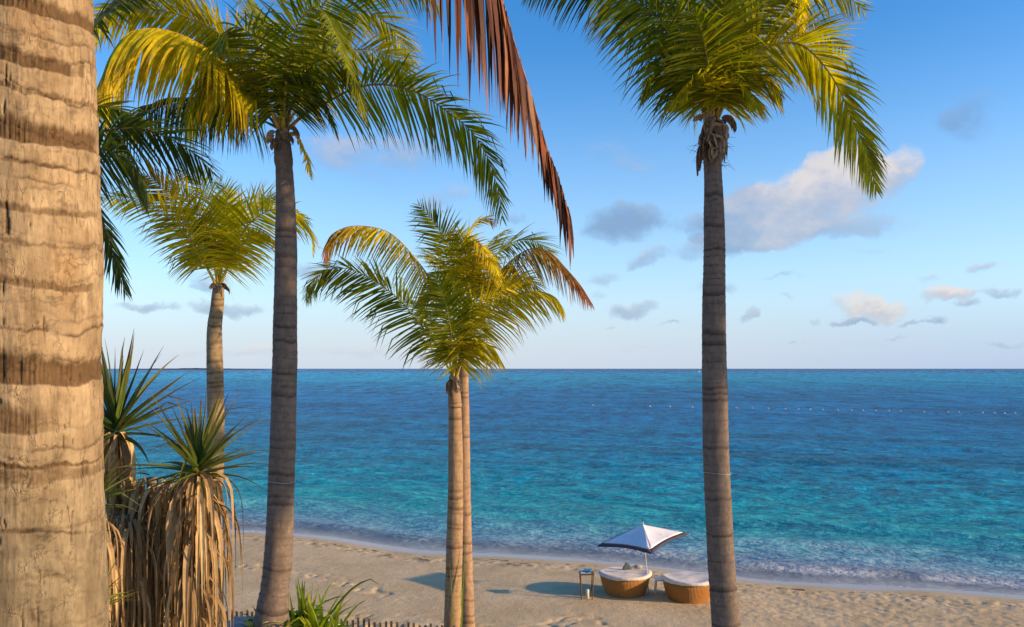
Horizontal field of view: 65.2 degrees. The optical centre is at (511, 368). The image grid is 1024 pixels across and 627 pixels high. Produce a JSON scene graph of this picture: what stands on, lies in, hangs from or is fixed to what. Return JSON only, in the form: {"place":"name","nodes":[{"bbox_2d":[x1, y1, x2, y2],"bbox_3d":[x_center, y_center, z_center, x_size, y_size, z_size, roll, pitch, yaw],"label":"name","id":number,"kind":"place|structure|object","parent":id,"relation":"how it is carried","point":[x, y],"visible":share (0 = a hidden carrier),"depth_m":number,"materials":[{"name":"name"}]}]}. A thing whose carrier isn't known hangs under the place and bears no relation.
{"place":"outdoors","nodes":[
{"label":"outdoors","id":0,"kind":"place"},
{"bbox_2d":[123,368,267,369],"bbox_3d":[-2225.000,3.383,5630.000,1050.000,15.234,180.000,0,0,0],"label":"headland","id":1,"kind":"structure","parent":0,"point":[195,369],"depth_m":5564.91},
{"bbox_2d":[93,0,1023,368],"label":"sky","id":2,"kind":"structure","parent":0,"point":[929,273],"materials":[{"name":"blue"}]},
{"bbox_2d":[104,369,1023,590],"bbox_3d":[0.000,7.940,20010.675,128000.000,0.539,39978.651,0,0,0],"label":"sea","id":3,"kind":"structure","parent":0,"point":[559,461],"depth_m":70.09,"materials":[{"name":"liquid"}]},
{"bbox_2d":[105,511,1023,626],"bbox_3d":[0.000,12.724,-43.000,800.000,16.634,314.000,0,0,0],"label":"sand beach","id":4,"kind":"structure","parent":0,"point":[519,587],"depth_m":26.88,"materials":[{"name":"beige sand"}]},
{"bbox_2d":[109,559,140,626],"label":"pandanus plant","id":5,"kind":"object","parent":4,"relation":"on","point":[112,596],"visible":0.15,"depth_m":7.20,"materials":[{"name":"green plant"}]},
{"bbox_2d":[103,442,151,626],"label":"pandanus plant","id":6,"kind":"object","parent":4,"relation":"on","point":[111,559],"visible":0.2,"depth_m":7.56,"materials":[{"name":"green plant"}]},
{"bbox_2d":[107,513,166,626],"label":"pandanus plant","id":7,"kind":"object","parent":4,"relation":"on","point":[129,570],"visible":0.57,"depth_m":8.10,"materials":[{"name":"brown plant"}]},
{"bbox_2d":[105,473,174,626],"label":"pandanus plant","id":8,"kind":"object","parent":4,"relation":"on","point":[143,500],"visible":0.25,"depth_m":8.44,"materials":[{"name":"brown plant"}]},
{"bbox_2d":[101,330,204,537],"bbox_3d":[-4.270,2.061,8.550,1.872,4.994,1.833,0,0,0],"label":"pandanus plant","id":9,"kind":"object","parent":4,"relation":"on","point":[120,441],"visible":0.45,"depth_m":8.52,"materials":[{"name":"green plant"}]},
{"bbox_2d":[93,0,226,300],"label":"coconut palm","id":10,"kind":"object","parent":4,"relation":"on","point":[134,125],"visible":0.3,"depth_m":8.31,"materials":[{"name":"green plant"}]},
{"bbox_2d":[105,388,279,626],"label":"pandanus plant","id":11,"kind":"object","parent":4,"relation":"on","point":[192,523],"visible":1,"depth_m":7.95,"materials":[{"name":"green plant"}]},
{"bbox_2d":[101,155,320,613],"bbox_3d":[-5.326,0.527,15.040,3.877,8.764,2.904,0,0,0],"label":"coconut palm","id":12,"kind":"object","parent":4,"relation":"on","point":[227,250],"visible":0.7,"depth_m":14.61,"materials":[{"name":"green plant"}]},
{"bbox_2d":[227,616,253,626],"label":"swimming pool","id":13,"kind":"structure","parent":4,"relation":"on","point":[239,621],"depth_m":12.84,"materials":[{"name":"blue liquid"}]},
{"bbox_2d":[241,607,312,626],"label":"creeper","id":14,"kind":"object","parent":4,"relation":"on","point":[248,624],"visible":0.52,"depth_m":12.00,"materials":[{"name":"green plant"}]},
{"bbox_2d":[0,0,573,626],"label":"coconut palm","id":15,"kind":"object","parent":4,"relation":"on","point":[54,572],"visible":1,"depth_m":2.42,"materials":[{"name":"brown plant"}]},
{"bbox_2d":[93,0,514,626],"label":"coconut palm","id":16,"kind":"object","parent":4,"relation":"on","point":[293,74],"visible":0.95,"depth_m":11.62,"materials":[{"name":"green plant"}]},
{"bbox_2d":[239,576,377,626],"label":"strap leaf plant","id":17,"kind":"object","parent":4,"relation":"on","point":[311,617],"visible":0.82,"depth_m":12.26,"materials":[{"name":"green plant"}]},
{"bbox_2d":[212,610,466,626],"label":"picket fence","id":18,"kind":"object","parent":4,"relation":"on","point":[341,620],"visible":0.14,"depth_m":13.41,"materials":[{"name":"wood"}]},
{"bbox_2d":[299,245,565,626],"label":"coconut palm","id":19,"kind":"object","parent":4,"relation":"on","point":[473,351],"visible":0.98,"depth_m":14.59,"materials":[{"name":"green plant"}]},
{"bbox_2d":[321,196,593,626],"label":"coconut palm","id":20,"kind":"object","parent":4,"relation":"on","point":[469,263],"visible":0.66,"depth_m":15.93,"materials":[{"name":"green plant"}]},
{"bbox_2d":[450,543,465,626],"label":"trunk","id":21,"kind":"object","parent":4,"relation":"on","point":[462,604],"visible":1,"depth_m":14.73,"materials":[{"name":"brown plant"}]},
{"bbox_2d":[579,571,593,599],"bbox_3d":[2.412,7.050,25.900,0.470,0.876,0.440,0,0,0],"label":"tall side table","id":22,"kind":"object","parent":4,"relation":"on","point":[592,573],"visible":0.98,"depth_m":25.72,"materials":[{"name":"brown wood"}]},
{"bbox_2d":[579,570,590,573],"bbox_3d":[2.362,6.585,25.900,0.340,0.048,0.270,0,0,-6],"label":"folded towel","id":23,"kind":"object","parent":22,"relation":"on","point":[581,571],"visible":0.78,"depth_m":25.77,"materials":[{"name":"fabric"}]},
{"bbox_2d":[586,588,588,598],"bbox_3d":[2.442,7.290,25.900,0.110,0.335,0.110,0,0,0],"label":"candle","id":24,"kind":"object","parent":4,"relation":"on","point":[587,593],"visible":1,"depth_m":25.86,"materials":[{"name":"beige wax"}]},
{"bbox_2d":[598,567,651,597],"bbox_3d":[3.750,7.103,26.557,1.781,0.826,1.786,0,0,0],"label":"round daybed","id":25,"kind":"object","parent":4,"relation":"on","point":[618,582],"visible":0.93,"depth_m":25.96,"materials":[{"name":"wicker"}]},
{"bbox_2d":[598,522,687,594],"bbox_3d":[4.258,6.311,26.000,2.005,2.703,2.190,0,0,44],"label":"beach parasol","id":26,"kind":"object","parent":4,"relation":"on","point":[647,539],"visible":1,"depth_m":25.63,"materials":[{"name":"fabric"}]},
{"bbox_2d":[654,577,662,593],"bbox_3d":[4.964,7.231,26.600,0.440,0.477,0.400,0,0,0],"label":"side table","id":27,"kind":"object","parent":4,"relation":"on","point":[656,580],"visible":0.52,"depth_m":26.55,"materials":[{"name":"white paint"}]},
{"bbox_2d":[661,571,709,603],"bbox_3d":[5.723,7.111,25.955,1.786,0.822,1.780,0,0,0],"label":"round daybed","id":28,"kind":"object","parent":4,"relation":"on","point":[689,587],"visible":0.88,"depth_m":25.36,"materials":[{"name":"wicker"}]},
{"bbox_2d":[520,0,889,626],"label":"coconut palm","id":29,"kind":"object","parent":4,"relation":"on","point":[713,61],"visible":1,"depth_m":10.68,"materials":[{"name":"green plant"}]},
{"bbox_2d":[622,562,636,569],"bbox_3d":[3.968,6.628,26.908,0.498,0.236,0.168,0,0,0],"label":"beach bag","id":30,"kind":"object","parent":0,"point":[626,566],"visible":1,"depth_m":26.85,"materials":[{"name":"fabric"}]}
]}

